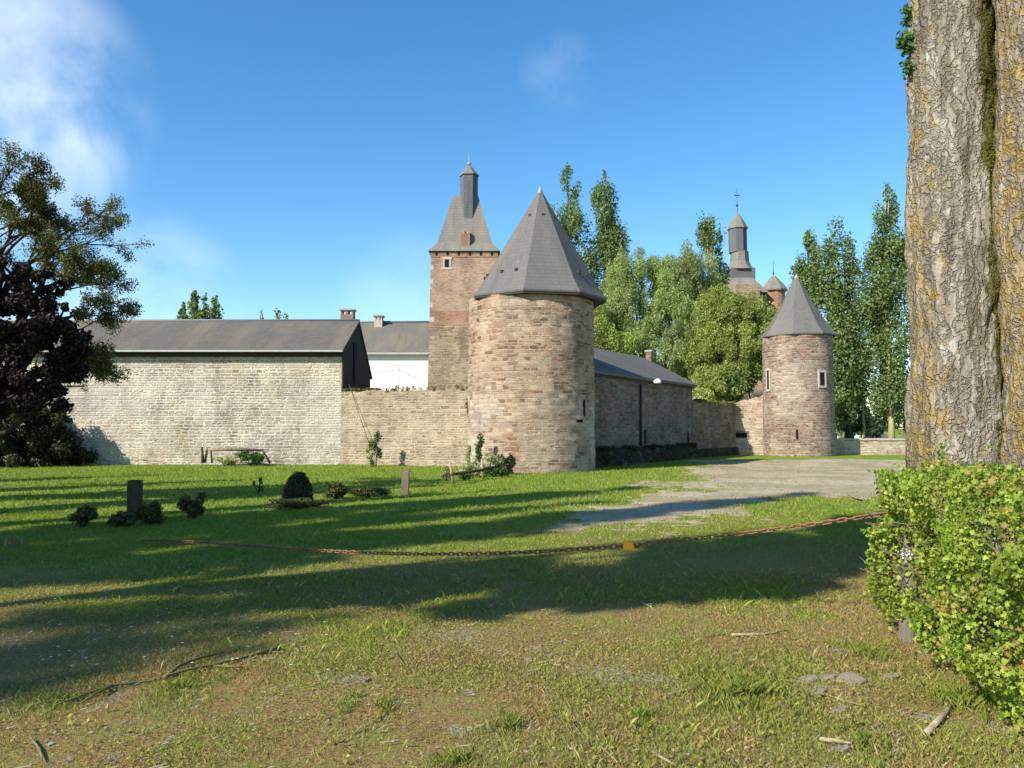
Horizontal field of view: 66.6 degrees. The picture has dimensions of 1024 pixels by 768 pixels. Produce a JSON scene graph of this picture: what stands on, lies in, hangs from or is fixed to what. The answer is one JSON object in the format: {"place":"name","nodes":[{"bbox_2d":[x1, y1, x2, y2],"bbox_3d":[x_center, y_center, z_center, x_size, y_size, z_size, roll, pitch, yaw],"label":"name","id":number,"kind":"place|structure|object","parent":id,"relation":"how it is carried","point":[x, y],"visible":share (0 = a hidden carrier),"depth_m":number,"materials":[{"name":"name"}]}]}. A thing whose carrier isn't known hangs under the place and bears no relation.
{"place":"outdoors","nodes":[
{"label":"outdoors","id":0,"kind":"place"},
{"bbox_2d":[2,319,372,464],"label":"barn","id":1,"kind":"structure","parent":0,"point":[190,388],"depth_m":34.03,"materials":[{"name":"stone"}]},
{"bbox_2d":[339,309,428,390],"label":"white house","id":2,"kind":"structure","parent":0,"point":[403,344],"depth_m":55.20,"materials":[{"name":"paint"}]},
{"bbox_2d":[0,0,909,428],"label":"sky","id":3,"kind":"structure","parent":0,"point":[304,159],"materials":[{"name":"blue"}]},
{"bbox_2d":[428,159,499,390],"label":"square tower","id":4,"kind":"structure","parent":0,"point":[464,251],"depth_m":50.43,"materials":[{"name":"stone"}]},
{"bbox_2d":[441,257,452,269],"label":"window","id":5,"kind":"structure","parent":4,"relation":"in","point":[446,260],"depth_m":50.47,"materials":[{"name":"stone"}]},
{"bbox_2d":[0,429,1023,767],"bbox_3d":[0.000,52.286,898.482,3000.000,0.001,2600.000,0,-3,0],"label":"ground","id":6,"kind":"structure","parent":0,"point":[432,711],"depth_m":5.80,"materials":[{"name":"green plant"}]},
{"bbox_2d":[12,534,16,546],"bbox_3d":[-6.662,2.150,10.434,0.044,0.283,0.031,0,-3,0],"label":"stake","id":7,"kind":"object","parent":6,"relation":"on","point":[14,541],"visible":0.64,"depth_m":10.42,"materials":[{"name":"grey wood"}]},
{"bbox_2d":[29,736,42,760],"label":"twig","id":8,"kind":"object","parent":6,"relation":"on","point":[35,744],"visible":1,"depth_m":3.89,"materials":[{"name":"brown wood"}]},
{"bbox_2d":[0,255,93,435],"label":"copper tree","id":9,"kind":"object","parent":6,"relation":"on","point":[24,392],"visible":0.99,"depth_m":16.28,"materials":[{"name":"black plant"}]},
{"bbox_2d":[0,390,98,467],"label":"dark bush","id":10,"kind":"object","parent":6,"relation":"on","point":[49,442],"visible":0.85,"depth_m":32.08,"materials":[{"name":"green plant"}]},
{"bbox_2d":[66,713,71,726],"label":"seedling","id":11,"kind":"object","parent":6,"relation":"on","point":[69,721],"visible":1,"depth_m":4.19,"materials":[{"name":"yellow plant"}]},
{"bbox_2d":[0,137,154,393],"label":"airy tree","id":12,"kind":"object","parent":6,"relation":"on","point":[32,192],"visible":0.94,"depth_m":17.12,"materials":[{"name":"green plant"}]},
{"bbox_2d":[66,504,98,527],"bbox_3d":[-6.925,2.138,12.636,0.450,0.374,0.392,0,-3,0],"label":"shrub","id":13,"kind":"object","parent":6,"relation":"on","point":[83,516],"visible":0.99,"depth_m":12.57,"materials":[{"name":"green plant"}]},
{"bbox_2d":[82,718,95,727],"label":"seedling","id":14,"kind":"object","parent":6,"relation":"on","point":[91,723],"visible":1,"depth_m":4.16,"materials":[{"name":"yellow plant"}]},
{"bbox_2d":[106,511,135,526],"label":"shrub","id":15,"kind":"object","parent":6,"relation":"on","point":[118,518],"visible":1,"depth_m":12.55,"materials":[{"name":"green plant"}]},
{"bbox_2d":[126,480,142,520],"bbox_3d":[-6.557,2.063,13.553,0.199,0.806,0.198,0,-3,0],"label":"wooden post","id":16,"kind":"object","parent":6,"relation":"on","point":[134,494],"visible":0.64,"depth_m":13.47,"materials":[{"name":"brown wood"}]},
{"bbox_2d":[132,500,168,523],"bbox_3d":[-6.037,2.149,13.005,0.502,0.406,0.484,3,-4,-40],"label":"shrub","id":17,"kind":"object","parent":6,"relation":"on","point":[148,513],"visible":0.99,"depth_m":12.92,"materials":[{"name":"green plant"}]},
{"bbox_2d":[25,647,280,706],"bbox_3d":[-2.210,1.860,5.001,1.601,0.046,0.397,3,-5,-45],"label":"fallen branch","id":18,"kind":"object","parent":6,"relation":"on","point":[165,676],"visible":1,"depth_m":5.05,"materials":[{"name":"brown wood"}]},
{"bbox_2d":[18,548,328,669],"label":"daisies","id":19,"kind":"object","parent":6,"relation":"on","point":[158,622],"visible":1,"depth_m":5.83,"materials":[{"name":"white plant"}]},
{"bbox_2d":[175,301,189,318],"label":"poplar tree","id":20,"kind":"object","parent":6,"relation":"on","point":[182,313],"visible":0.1,"depth_m":130.87,"materials":[{"name":"green plant"}]},
{"bbox_2d":[176,491,205,518],"bbox_3d":[-5.646,2.143,13.759,0.494,0.488,0.464,-2,-4,34],"label":"shrub","id":21,"kind":"object","parent":6,"relation":"on","point":[190,507],"visible":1,"depth_m":13.67,"materials":[{"name":"green plant"}]},
{"bbox_2d":[187,290,200,318],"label":"poplar tree","id":22,"kind":"object","parent":6,"relation":"on","point":[193,306],"visible":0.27,"depth_m":130.68,"materials":[{"name":"green plant"}]},
{"bbox_2d":[197,292,209,318],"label":"poplar tree","id":23,"kind":"object","parent":6,"relation":"on","point":[202,313],"visible":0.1,"depth_m":130.37,"materials":[{"name":"green plant"}]},
{"bbox_2d":[207,295,224,318],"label":"poplar tree","id":24,"kind":"object","parent":6,"relation":"on","point":[215,310],"visible":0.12,"depth_m":130.64,"materials":[{"name":"green plant"}]},
{"bbox_2d":[212,455,237,465],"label":"bush","id":25,"kind":"object","parent":6,"relation":"on","point":[226,460],"visible":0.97,"depth_m":32.79,"materials":[{"name":"green plant"}]},
{"bbox_2d":[201,447,270,463],"bbox_3d":[-11.694,3.025,33.136,3.013,0.707,0.318,0,-3,2],"label":"log frame","id":26,"kind":"object","parent":6,"relation":"on","point":[203,460],"visible":1,"depth_m":33.13,"materials":[{"name":"brown wood"}]},
{"bbox_2d":[233,451,264,465],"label":"bush","id":27,"kind":"object","parent":6,"relation":"on","point":[255,458],"visible":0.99,"depth_m":32.64,"materials":[{"name":"green plant"}]},
{"bbox_2d":[252,476,262,493],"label":"shrub","id":28,"kind":"object","parent":6,"relation":"on","point":[260,488],"visible":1,"depth_m":18.93,"materials":[{"name":"green plant"}]},
{"bbox_2d":[274,307,282,318],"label":"poplar tree","id":29,"kind":"object","parent":6,"relation":"on","point":[277,316],"visible":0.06,"depth_m":150.76,"materials":[{"name":"green plant"}]},
{"bbox_2d":[264,497,328,509],"bbox_3d":[-4.314,2.379,15.596,1.314,0.229,0.984,2,-4,-37],"label":"shrub","id":30,"kind":"object","parent":6,"relation":"on","point":[295,502],"visible":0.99,"depth_m":15.43,"materials":[{"name":"green plant"}]},
{"bbox_2d":[282,471,313,501],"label":"topiary dome","id":31,"kind":"structure","parent":6,"relation":"on","point":[298,484],"depth_m":16.51,"materials":[{"name":"green plant"}]},
{"bbox_2d":[322,480,349,498],"bbox_3d":[-3.987,2.388,17.590,0.613,0.434,0.472,0,-3,0],"label":"shrub","id":32,"kind":"object","parent":6,"relation":"on","point":[336,492],"visible":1,"depth_m":17.56,"materials":[{"name":"green plant"}]},
{"bbox_2d":[342,754,349,764],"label":"seedling","id":33,"kind":"object","parent":6,"relation":"on","point":[345,761],"visible":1,"depth_m":3.71,"materials":[{"name":"yellow plant"}]},
{"bbox_2d":[364,443,374,466],"bbox_3d":[-5.882,2.916,32.123,0.517,1.138,0.385,-1,-3,18],"label":"sapling","id":34,"kind":"object","parent":6,"relation":"on","point":[370,458],"visible":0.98,"depth_m":32.09,"materials":[{"name":"green plant"}]},
{"bbox_2d":[348,486,393,496],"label":"shrub","id":35,"kind":"object","parent":6,"relation":"on","point":[363,491],"visible":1,"depth_m":17.93,"materials":[{"name":"green plant"}]},
{"bbox_2d":[368,430,382,466],"bbox_3d":[-5.640,2.643,32.223,0.658,1.554,0.358,2,-4,-25],"label":"sapling","id":36,"kind":"object","parent":6,"relation":"on","point":[375,446],"visible":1,"depth_m":32.23,"materials":[{"name":"green plant"}]},
{"bbox_2d":[340,385,467,466],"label":"yard wall","id":37,"kind":"structure","parent":6,"relation":"on","point":[420,427],"depth_m":33.08,"materials":[{"name":"beige stone"}]},
{"bbox_2d":[385,364,422,390],"bbox_3d":[-5.664,1.391,36.969,2.760,4.587,2.038,0,-3,0],"label":"wire pole","id":38,"kind":"object","parent":6,"relation":"on","point":[398,365],"visible":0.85,"depth_m":36.09,"materials":[{"name":"metal"}]},
{"bbox_2d":[401,470,409,494],"bbox_3d":[-2.567,2.417,18.755,0.191,0.687,0.176,0,-3,0],"label":"wooden post","id":39,"kind":"object","parent":6,"relation":"on","point":[405,478],"visible":0.87,"depth_m":18.68,"materials":[{"name":"brown wood"}]},
{"bbox_2d":[441,465,450,480],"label":"flower shrub","id":40,"kind":"object","parent":6,"relation":"on","point":[447,476],"visible":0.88,"depth_m":23.57,"materials":[{"name":"green plant"}]},
{"bbox_2d":[457,474,473,480],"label":"flower shrub","id":41,"kind":"object","parent":6,"relation":"on","point":[466,477],"visible":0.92,"depth_m":23.48,"materials":[{"name":"green plant"}]},
{"bbox_2d":[465,444,470,462],"bbox_3d":[-1.587,2.715,29.369,0.385,1.091,0.504,0,-3,0],"label":"sapling","id":42,"kind":"object","parent":6,"relation":"on","point":[467,457],"visible":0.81,"depth_m":29.23,"materials":[{"name":"green plant"}]},
{"bbox_2d":[456,459,487,476],"bbox_3d":[-1.298,2.764,25.515,0.903,0.576,0.935,3,-4,-40],"label":"flower shrub","id":43,"kind":"object","parent":6,"relation":"on","point":[467,466],"visible":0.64,"depth_m":25.42,"materials":[{"name":"green plant"}]},
{"bbox_2d":[449,459,500,484],"bbox_3d":[-1.164,2.620,23.562,0.374,0.676,3.511,-1,-3,21],"label":"rustic fence","id":44,"kind":"object","parent":6,"relation":"on","point":[481,470],"visible":0.84,"depth_m":23.48,"materials":[{"name":"brown wood"}]},
{"bbox_2d":[474,433,484,461],"bbox_3d":[-1.149,2.429,27.501,0.414,1.451,0.667,2,-4,-31],"label":"sapling","id":45,"kind":"object","parent":6,"relation":"on","point":[481,441],"visible":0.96,"depth_m":27.41,"materials":[{"name":"green plant"}]},
{"bbox_2d":[475,445,483,467],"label":"flower shrub","id":46,"kind":"object","parent":6,"relation":"on","point":[480,450],"visible":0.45,"depth_m":27.26,"materials":[{"name":"green plant"}]},
{"bbox_2d":[484,452,503,467],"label":"flower shrub","id":47,"kind":"object","parent":6,"relation":"on","point":[491,459],"visible":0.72,"depth_m":27.04,"materials":[{"name":"green plant"}]},
{"bbox_2d":[484,466,508,476],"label":"flower shrub","id":48,"kind":"object","parent":6,"relation":"on","point":[498,471],"visible":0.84,"depth_m":25.41,"materials":[{"name":"green plant"}]},
{"bbox_2d":[0,579,1014,767],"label":"pebbles","id":49,"kind":"object","parent":6,"relation":"on","point":[403,762],"visible":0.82,"depth_m":4.22,"materials":[{"name":"grey stone"}]},
{"bbox_2d":[502,453,515,474],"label":"flower shrub","id":50,"kind":"object","parent":6,"relation":"on","point":[508,464],"visible":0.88,"depth_m":26.57,"materials":[{"name":"green plant"}]},
{"bbox_2d":[0,565,1023,767],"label":"litter","id":51,"kind":"object","parent":6,"relation":"on","point":[360,729],"visible":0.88,"depth_m":5.30,"materials":[{"name":"brown plant"}]},
{"bbox_2d":[467,186,606,472],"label":"round tower","id":52,"kind":"structure","parent":6,"relation":"on","point":[537,298],"depth_m":28.24,"materials":[{"name":"stone"}]},
{"bbox_2d":[564,712,575,724],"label":"seedling","id":53,"kind":"object","parent":6,"relation":"on","point":[570,719],"visible":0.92,"depth_m":4.21,"materials":[{"name":"yellow plant"}]},
{"bbox_2d":[551,162,598,347],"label":"poplar tree","id":54,"kind":"object","parent":6,"relation":"on","point":[571,222],"visible":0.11,"depth_m":62.74,"materials":[{"name":"green plant"}]},
{"bbox_2d":[583,169,635,354],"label":"poplar tree","id":55,"kind":"object","parent":6,"relation":"on","point":[609,241],"visible":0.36,"depth_m":62.33,"materials":[{"name":"green plant"}]},
{"bbox_2d":[594,304,646,355],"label":"bushy tree","id":56,"kind":"object","parent":6,"relation":"on","point":[604,334],"visible":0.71,"depth_m":48.70,"materials":[{"name":"green plant"}]},
{"bbox_2d":[629,672,658,682],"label":"twig","id":57,"kind":"object","parent":6,"relation":"on","point":[643,676],"visible":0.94,"depth_m":5.00,"materials":[{"name":"brown wood"}]},
{"bbox_2d":[594,348,699,467],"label":"stone wing","id":58,"kind":"structure","parent":6,"relation":"on","point":[640,417],"depth_m":36.35,"materials":[{"name":"grey stone"}]},
{"bbox_2d":[653,378,660,383],"bbox_3d":[6.794,-0.155,36.871,0.374,0.289,0.594,2,-4,-36],"label":"wall lamp","id":59,"kind":"object","parent":58,"relation":"attached to","point":[657,381],"visible":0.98,"depth_m":36.67,"materials":[{"name":"metal"}]},
{"bbox_2d":[596,239,720,398],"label":"willow tree","id":60,"kind":"object","parent":6,"relation":"on","point":[673,294],"visible":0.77,"depth_m":51.52,"materials":[{"name":"green plant"}]},
{"bbox_2d":[649,749,675,765],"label":"twig","id":61,"kind":"object","parent":6,"relation":"on","point":[660,756],"visible":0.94,"depth_m":3.76,"materials":[{"name":"brown wood"}]},
{"bbox_2d":[667,683,706,694],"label":"twig","id":62,"kind":"object","parent":6,"relation":"on","point":[683,690],"visible":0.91,"depth_m":4.70,"materials":[{"name":"brown wood"}]},
{"bbox_2d":[680,718,694,728],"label":"seedling","id":63,"kind":"object","parent":6,"relation":"on","point":[682,725],"visible":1,"depth_m":4.16,"materials":[{"name":"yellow plant"}]},
{"bbox_2d":[678,752,700,765],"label":"seedling","id":64,"kind":"object","parent":6,"relation":"on","point":[680,756],"visible":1,"depth_m":3.70,"materials":[{"name":"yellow plant"}]},
{"bbox_2d":[697,739,707,749],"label":"seedling","id":65,"kind":"object","parent":6,"relation":"on","point":[702,741],"visible":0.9,"depth_m":3.90,"materials":[{"name":"yellow plant"}]},
{"bbox_2d":[695,211,726,277],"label":"poplar tree","id":66,"kind":"object","parent":6,"relation":"on","point":[708,241],"visible":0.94,"depth_m":66.53,"materials":[{"name":"green plant"}]},
{"bbox_2d":[693,398,739,457],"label":"garden wall","id":67,"kind":"structure","parent":6,"relation":"on","point":[714,428],"depth_m":44.20,"materials":[{"name":"grey stone"}]},
{"bbox_2d":[532,459,905,534],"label":"gravel drive","id":68,"kind":"structure","parent":6,"relation":"on","point":[832,482],"depth_m":20.85,"materials":[{"name":"grey gravel"}]},
{"bbox_2d":[711,231,731,401],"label":"poplar tree","id":69,"kind":"object","parent":6,"relation":"on","point":[724,273],"visible":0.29,"depth_m":67.61,"materials":[{"name":"green plant"}]},
{"bbox_2d":[695,379,750,400],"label":"green shrub","id":70,"kind":"object","parent":6,"relation":"on","point":[707,392],"visible":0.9,"depth_m":47.63,"materials":[{"name":"green plant"}]},
{"bbox_2d":[682,282,781,402],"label":"bushy tree","id":71,"kind":"object","parent":6,"relation":"on","point":[743,323],"visible":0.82,"depth_m":49.39,"materials":[{"name":"green plant"}]},
{"bbox_2d":[724,395,762,454],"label":"ruined wall","id":72,"kind":"structure","parent":6,"relation":"on","point":[749,424],"depth_m":46.61,"materials":[{"name":"beige stone"}]},
{"bbox_2d":[724,359,762,401],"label":"dark shrub","id":73,"kind":"object","parent":6,"relation":"on","point":[757,374],"visible":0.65,"depth_m":47.91,"materials":[{"name":"green plant"}]},
{"bbox_2d":[701,195,787,401],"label":"castle keep","id":74,"kind":"structure","parent":6,"relation":"on","point":[774,288],"depth_m":79.48,"materials":[{"name":"brick"}]},
{"bbox_2d":[730,630,787,635],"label":"twig","id":75,"kind":"object","parent":6,"relation":"on","point":[747,634],"visible":0.88,"depth_m":6.00,"materials":[{"name":"brown wood"}]},
{"bbox_2d":[757,730,773,737],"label":"seedling","id":76,"kind":"object","parent":6,"relation":"on","point":[762,732],"visible":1,"depth_m":4.04,"materials":[{"name":"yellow plant"}]},
{"bbox_2d":[783,228,827,312],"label":"poplar tree","id":77,"kind":"object","parent":6,"relation":"on","point":[801,272],"visible":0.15,"depth_m":60.39,"materials":[{"name":"green plant"}]},
{"bbox_2d":[795,675,818,683],"bbox_3d":[1.861,1.877,4.941,0.166,0.056,0.106,0,-3,0],"label":"flat stone","id":78,"kind":"object","parent":6,"relation":"on","point":[812,677],"visible":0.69,"depth_m":4.93,"materials":[{"name":"grey stone"}]},
{"bbox_2d":[807,687,826,695],"bbox_3d":[1.830,1.863,4.701,0.148,0.052,0.093,0,-3,0],"label":"flat stone","id":79,"kind":"object","parent":6,"relation":"on","point":[821,691],"visible":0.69,"depth_m":4.69,"materials":[{"name":"grey stone"}]},
{"bbox_2d":[819,673,837,680],"bbox_3d":[1.993,1.876,4.985,0.167,0.062,0.099,0,-3,0],"label":"flat stone","id":80,"kind":"object","parent":6,"relation":"on","point":[830,677],"visible":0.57,"depth_m":4.95,"materials":[{"name":"grey stone"}]},
{"bbox_2d":[820,737,851,743],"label":"twig","id":81,"kind":"object","parent":6,"relation":"on","point":[824,739],"visible":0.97,"depth_m":3.95,"materials":[{"name":"brown wood"}]},
{"bbox_2d":[824,744,849,754],"bbox_3d":[1.606,1.819,3.869,0.144,0.050,0.078,-1,-3,16],"label":"flat stone","id":82,"kind":"object","parent":6,"relation":"on","point":[842,747],"visible":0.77,"depth_m":3.86,"materials":[{"name":"grey stone"}]},
{"bbox_2d":[829,705,846,713],"bbox_3d":[1.835,1.849,4.402,0.142,0.051,0.080,1,-3,-19],"label":"flat stone","id":83,"kind":"object","parent":6,"relation":"on","point":[838,706],"visible":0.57,"depth_m":4.41,"materials":[{"name":"grey stone"}]},
{"bbox_2d":[803,216,875,440],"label":"poplar tree","id":84,"kind":"object","parent":6,"relation":"on","point":[844,319],"visible":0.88,"depth_m":57.95,"materials":[{"name":"green plant"}]},
{"bbox_2d":[825,694,861,705],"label":"twig","id":85,"kind":"object","parent":6,"relation":"on","point":[842,699],"visible":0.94,"depth_m":4.56,"materials":[{"name":"brown wood"}]},
{"bbox_2d":[835,381,855,437],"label":"tree","id":86,"kind":"object","parent":6,"relation":"on","point":[839,429],"visible":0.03,"depth_m":84.57,"materials":[{"name":"green plant"}]},
{"bbox_2d":[836,671,866,685],"bbox_3d":[2.135,1.871,4.927,0.151,0.064,0.165,1,-3,-22],"label":"flat stone","id":87,"kind":"object","parent":6,"relation":"on","point":[855,677],"visible":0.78,"depth_m":4.92,"materials":[{"name":"grey stone"}]},
{"bbox_2d":[837,401,872,440],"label":"tree","id":88,"kind":"object","parent":6,"relation":"on","point":[858,427],"visible":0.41,"depth_m":89.03,"materials":[{"name":"green plant"}]},
{"bbox_2d":[848,342,875,437],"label":"poplar tree","id":89,"kind":"object","parent":6,"relation":"on","point":[861,398],"visible":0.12,"depth_m":61.78,"materials":[{"name":"green plant"}]},
{"bbox_2d":[859,695,867,707],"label":"seedling","id":90,"kind":"object","parent":6,"relation":"on","point":[865,701],"visible":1,"depth_m":4.47,"materials":[{"name":"yellow plant"}]},
{"bbox_2d":[851,433,887,437],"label":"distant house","id":91,"kind":"structure","parent":6,"relation":"on","point":[884,435],"depth_m":120.78,"materials":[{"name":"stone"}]},
{"bbox_2d":[836,438,904,454],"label":"boundary wall","id":92,"kind":"structure","parent":6,"relation":"on","point":[870,446],"depth_m":46.62,"materials":[{"name":"stone"}]},
{"bbox_2d":[853,415,887,437],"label":"tree","id":93,"kind":"object","parent":6,"relation":"on","point":[875,430],"visible":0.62,"depth_m":108.62,"materials":[{"name":"green plant"}]},
{"bbox_2d":[854,182,909,437],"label":"poplar tree","id":94,"kind":"object","parent":6,"relation":"on","point":[880,298],"visible":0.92,"depth_m":57.07,"materials":[{"name":"green plant"}]},
{"bbox_2d":[876,673,898,680],"bbox_3d":[2.403,1.880,4.999,0.148,0.054,0.103,-1,-4,23],"label":"flat stone","id":95,"kind":"object","parent":6,"relation":"on","point":[895,676],"visible":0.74,"depth_m":4.99,"materials":[{"name":"grey stone"}]},
{"bbox_2d":[870,391,905,438],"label":"tree","id":96,"kind":"object","parent":6,"relation":"on","point":[896,426],"visible":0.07,"depth_m":94.72,"materials":[{"name":"green plant"}]},
{"bbox_2d":[898,517,919,642],"bbox_3d":[3.009,1.476,5.918,0.211,0.930,0.146,3,-4,-40],"label":"chain post","id":97,"kind":"object","parent":6,"relation":"on","point":[905,634],"visible":0.48,"depth_m":5.87,"materials":[{"name":"grey wood"}]},
{"bbox_2d":[138,511,905,555],"bbox_3d":[-1.157,1.593,8.524,9.817,0.990,0.044,-2,-4,32],"label":"chain","id":98,"kind":"object","parent":97,"relation":"hanging from","point":[800,525],"visible":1,"depth_m":7.58,"materials":[{"name":"metal"}]},
{"bbox_2d":[623,541,638,549],"bbox_3d":[1.089,1.476,7.119,0.146,0.067,0.044,-2,-4,32],"label":"reflector","id":99,"kind":"object","parent":98,"relation":"attached to","point":[627,545],"visible":1,"depth_m":7.11,"materials":[{"name":"yellow plastic"}]},
{"bbox_2d":[845,443,1023,757],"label":"hedge","id":100,"kind":"object","parent":6,"relation":"on","point":[950,548],"visible":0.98,"depth_m":4.68,"materials":[{"name":"green plant"}]},
{"bbox_2d":[923,699,955,734],"bbox_3d":[2.360,1.820,4.279,0.035,0.031,0.659,-3,-4,42],"label":"twig","id":101,"kind":"object","parent":6,"relation":"on","point":[935,723],"visible":0.88,"depth_m":4.19,"materials":[{"name":"brown wood"}]},
{"bbox_2d":[882,0,1023,591],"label":"old poplar","id":102,"kind":"object","parent":6,"relation":"on","point":[963,68],"visible":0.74,"depth_m":8.19,"materials":[{"name":"brown plant"}]},
{"bbox_2d":[759,274,837,456],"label":"round tower","id":103,"kind":"structure","parent":0,"point":[797,336],"depth_m":44.47,"materials":[{"name":"stone"}]},
{"bbox_2d":[765,368,770,391],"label":"window","id":104,"kind":"structure","parent":103,"relation":"in","point":[768,370],"depth_m":45.49,"materials":[{"name":"stone"}]},
{"bbox_2d":[818,370,826,387],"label":"window","id":105,"kind":"structure","parent":103,"relation":"in","point":[822,383],"depth_m":44.19,"materials":[{"name":"stone"}]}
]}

